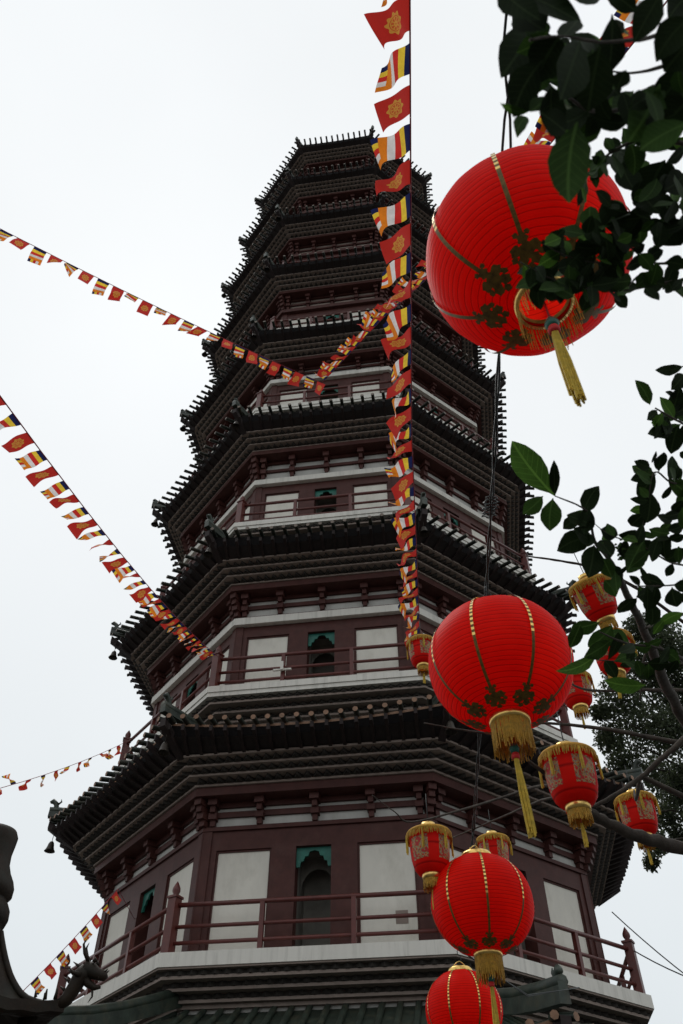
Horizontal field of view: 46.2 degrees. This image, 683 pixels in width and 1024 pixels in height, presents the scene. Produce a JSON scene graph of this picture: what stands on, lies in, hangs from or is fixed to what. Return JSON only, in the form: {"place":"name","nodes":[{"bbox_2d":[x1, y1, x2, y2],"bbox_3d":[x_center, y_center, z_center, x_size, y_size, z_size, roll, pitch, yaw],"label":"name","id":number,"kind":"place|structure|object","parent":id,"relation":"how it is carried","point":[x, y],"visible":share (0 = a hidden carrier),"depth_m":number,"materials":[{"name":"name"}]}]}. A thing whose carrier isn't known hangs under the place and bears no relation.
{"place":"outdoors","nodes":[
{"label":"outdoors","id":0,"kind":"place"},
{"bbox_2d":[0,823,108,1023],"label":"roof ornament","id":1,"kind":"object","parent":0,"point":[18,1005],"visible":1,"depth_m":4.20,"materials":[{"name":"grey ceramic"}]},
{"bbox_2d":[0,0,666,394],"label":"flag line","id":2,"kind":"object","parent":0,"point":[144,308],"visible":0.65,"depth_m":14.56,"materials":[{"name":"multicoloured fabric"}]},
{"bbox_2d":[0,0,682,1023],"label":"sky","id":3,"kind":"structure","parent":0,"point":[139,139],"materials":[{"name":"white"}]},
{"bbox_2d":[48,125,653,1023],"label":"pagoda","id":4,"kind":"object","parent":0,"point":[242,845],"visible":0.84,"depth_m":17.68,"materials":[{"name":"paint"}]},
{"bbox_2d":[44,835,54,853],"bbox_3d":[-6.672,7.552,18.483,0.250,0.625,0.244,0,-46,1],"label":"wind bell","id":5,"kind":"object","parent":4,"relation":"hanging from","point":[49,849],"visible":0.98,"depth_m":18.33,"materials":[{"name":"brown metal"}]},
{"bbox_2d":[0,742,124,794],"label":"flag line","id":6,"kind":"object","parent":4,"relation":"attached to","point":[108,756],"visible":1,"depth_m":16.48,"materials":[{"name":"multicoloured fabric"}]},
{"bbox_2d":[23,889,133,994],"bbox_3d":[-4.405,9.624,16.328,0.974,3.215,9.288,0,-46,1],"label":"flag line","id":7,"kind":"object","parent":4,"relation":"attached to","point":[49,969],"visible":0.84,"depth_m":13.24,"materials":[{"name":"multicoloured fabric"}]},
{"bbox_2d":[0,395,216,659],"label":"flag line","id":8,"kind":"object","parent":4,"relation":"attached to","point":[143,597],"visible":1,"depth_m":9.56,"materials":[{"name":"multicoloured fabric"}]},
{"bbox_2d":[108,646,116,659],"bbox_3d":[-6.359,3.857,22.462,0.250,0.625,0.244,0,-46,1],"label":"wind bell","id":9,"kind":"object","parent":4,"relation":"hanging from","point":[112,656],"visible":1,"depth_m":22.31,"materials":[{"name":"brown metal"}]},
{"bbox_2d":[151,516,158,526],"bbox_3d":[-6.105,0.214,26.365,0.250,0.625,0.244,0,-46,1],"label":"wind bell","id":10,"kind":"object","parent":4,"relation":"hanging from","point":[154,523],"visible":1,"depth_m":26.22,"materials":[{"name":"brown metal"}]},
{"bbox_2d":[157,734,169,755],"bbox_3d":[-3.394,4.396,15.457,0.250,0.625,0.244,0,-46,1],"label":"wind bell","id":11,"kind":"object","parent":4,"relation":"hanging from","point":[163,750],"visible":1,"depth_m":15.31,"materials":[{"name":"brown metal"}]},
{"bbox_2d":[180,423,185,431],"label":"wind bell","id":12,"kind":"object","parent":4,"relation":"hanging from","point":[183,428],"visible":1,"depth_m":29.96,"materials":[{"name":"brown metal"}]},
{"bbox_2d":[203,546,212,557],"bbox_3d":[-3.224,0.838,19.567,0.250,0.625,0.244,0,-46,1],"label":"wind bell","id":13,"kind":"object","parent":4,"relation":"hanging from","point":[207,553],"visible":1,"depth_m":19.43,"materials":[{"name":"brown metal"}]},
{"bbox_2d":[232,421,239,429],"bbox_3d":[-3.084,-2.695,23.577,0.250,0.625,0.244,0,-46,1],"label":"wind bell","id":14,"kind":"object","parent":4,"relation":"hanging from","point":[235,425],"visible":1,"depth_m":23.44,"materials":[{"name":"brown metal"}]},
{"bbox_2d":[250,332,256,340],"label":"wind bell","id":15,"kind":"object","parent":4,"relation":"hanging from","point":[253,336],"visible":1,"depth_m":27.25,"materials":[{"name":"brown metal"}]},
{"bbox_2d":[264,265,269,272],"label":"wind bell","id":16,"kind":"object","parent":4,"relation":"hanging from","point":[266,269],"visible":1,"depth_m":31.06,"materials":[{"name":"brown metal"}]},
{"bbox_2d":[364,0,419,645],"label":"flag line","id":17,"kind":"object","parent":4,"relation":"attached to","point":[392,22],"visible":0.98,"depth_m":6.37,"materials":[{"name":"multicoloured fabric"}]},
{"bbox_2d":[419,523,429,536],"bbox_3d":[1.951,0.310,19.047,0.250,0.625,0.244,0,-46,1],"label":"wind bell","id":18,"kind":"object","parent":4,"relation":"hanging from","point":[424,532],"visible":1,"depth_m":18.91,"materials":[{"name":"brown metal"}]},
{"bbox_2d":[444,714,457,734],"bbox_3d":[2.015,3.844,14.914,0.250,0.625,0.244,0,-46,1],"label":"wind bell","id":19,"kind":"object","parent":4,"relation":"hanging from","point":[450,723],"visible":0.84,"depth_m":14.77,"materials":[{"name":"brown metal"}]},
{"bbox_2d":[612,912,682,972],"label":"power wire","id":20,"kind":"object","parent":4,"relation":"attached to","point":[647,943],"visible":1,"depth_m":15.99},
{"bbox_2d":[634,950,682,975],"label":"power wire","id":21,"kind":"object","parent":4,"relation":"attached to","point":[658,963],"visible":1,"depth_m":14.97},
{"bbox_2d":[406,621,432,683],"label":"palace lantern","id":22,"kind":"object","parent":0,"point":[417,647],"visible":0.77,"depth_m":7.30,"materials":[{"name":"red fabric"}]},
{"bbox_2d":[372,0,682,854],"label":"broadleaf tree","id":23,"kind":"object","parent":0,"point":[584,104],"visible":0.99,"depth_m":1.53,"materials":[{"name":"green plant"}]},
{"bbox_2d":[406,793,453,909],"bbox_3d":[0.543,2.063,4.906,0.290,0.712,0.288,-30,-53,26],"label":"palace lantern","id":24,"kind":"object","parent":23,"relation":"hanging from","point":[428,843],"visible":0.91,"depth_m":4.81,"materials":[{"name":"red fabric"}]},
{"bbox_2d":[468,14,579,996],"bbox_3d":[1.140,2.020,5.662,1.107,0.962,11.638,-9,-47,8],"label":"lantern cable","id":25,"kind":"object","parent":23,"relation":"hanging from","point":[490,507],"visible":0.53,"depth_m":3.35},
{"bbox_2d":[425,950,502,1023],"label":"round lantern","id":26,"kind":"object","parent":25,"relation":"hanging from","point":[457,994],"visible":0.83,"depth_m":6.09,"materials":[{"name":"red fabric"}]},
{"bbox_2d":[430,831,534,1023],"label":"round lantern","id":27,"kind":"object","parent":25,"relation":"hanging from","point":[483,912],"visible":0.97,"depth_m":4.50,"materials":[{"name":"red fabric"}]},
{"bbox_2d":[475,810,512,859],"bbox_3d":[1.258,2.799,6.607,0.288,0.712,0.290,26,-51,-22],"label":"palace lantern","id":28,"kind":"object","parent":25,"relation":"hanging from","point":[494,842],"visible":0.54,"depth_m":6.55,"materials":[{"name":"red fabric"}]},
{"bbox_2d":[428,585,573,837],"bbox_3d":[0.665,0.742,3.251,0.608,1.179,0.608,12,-47,-11],"label":"round lantern","id":29,"kind":"object","parent":25,"relation":"hanging from","point":[496,663],"visible":0.97,"depth_m":3.13,"materials":[{"name":"red fabric"}]},
{"bbox_2d":[426,144,633,406],"bbox_3d":[0.551,-0.660,2.271,0.608,1.181,0.608,14,-48,-13],"label":"round lantern","id":30,"kind":"object","parent":25,"relation":"hanging from","point":[499,218],"visible":0.73,"depth_m":2.18,"materials":[{"name":"red fabric"}]},
{"bbox_2d":[538,712,603,847],"bbox_3d":[1.104,1.264,3.857,0.289,0.711,0.294,17,-48,-15],"label":"palace lantern","id":31,"kind":"object","parent":23,"relation":"hanging from","point":[568,768],"visible":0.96,"depth_m":3.75,"materials":[{"name":"red fabric"}]},
{"bbox_2d":[568,553,618,628],"bbox_3d":[1.645,0.544,5.204,0.289,0.711,0.294,-11,-27,-18],"label":"palace lantern","id":32,"kind":"object","parent":23,"relation":"attached to","point":[594,600],"visible":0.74,"depth_m":5.10,"materials":[{"name":"red fabric"}]},
{"bbox_2d":[589,627,637,698],"bbox_3d":[1.800,0.920,5.305,0.289,0.712,0.290,23,-45,-17],"label":"palace lantern","id":33,"kind":"object","parent":23,"relation":"hanging from","point":[622,672],"visible":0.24,"depth_m":5.19,"materials":[{"name":"red fabric"}]},
{"bbox_2d":[613,765,660,864],"bbox_3d":[2.038,2.070,5.507,0.287,0.712,0.291,8,-47,-7],"label":"palace lantern","id":34,"kind":"object","parent":23,"relation":"hanging from","point":[640,813],"visible":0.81,"depth_m":5.42,"materials":[{"name":"red fabric"}]},
{"bbox_2d":[564,671,595,728],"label":"palace lantern","id":35,"kind":"object","parent":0,"point":[578,702],"visible":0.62,"depth_m":6.18,"materials":[{"name":"red fabric"}]},
{"bbox_2d":[588,610,682,872],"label":"evergreen tree","id":36,"kind":"object","parent":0,"point":[664,719],"visible":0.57,"depth_m":24.34,"materials":[{"name":"green plant"}]}
]}

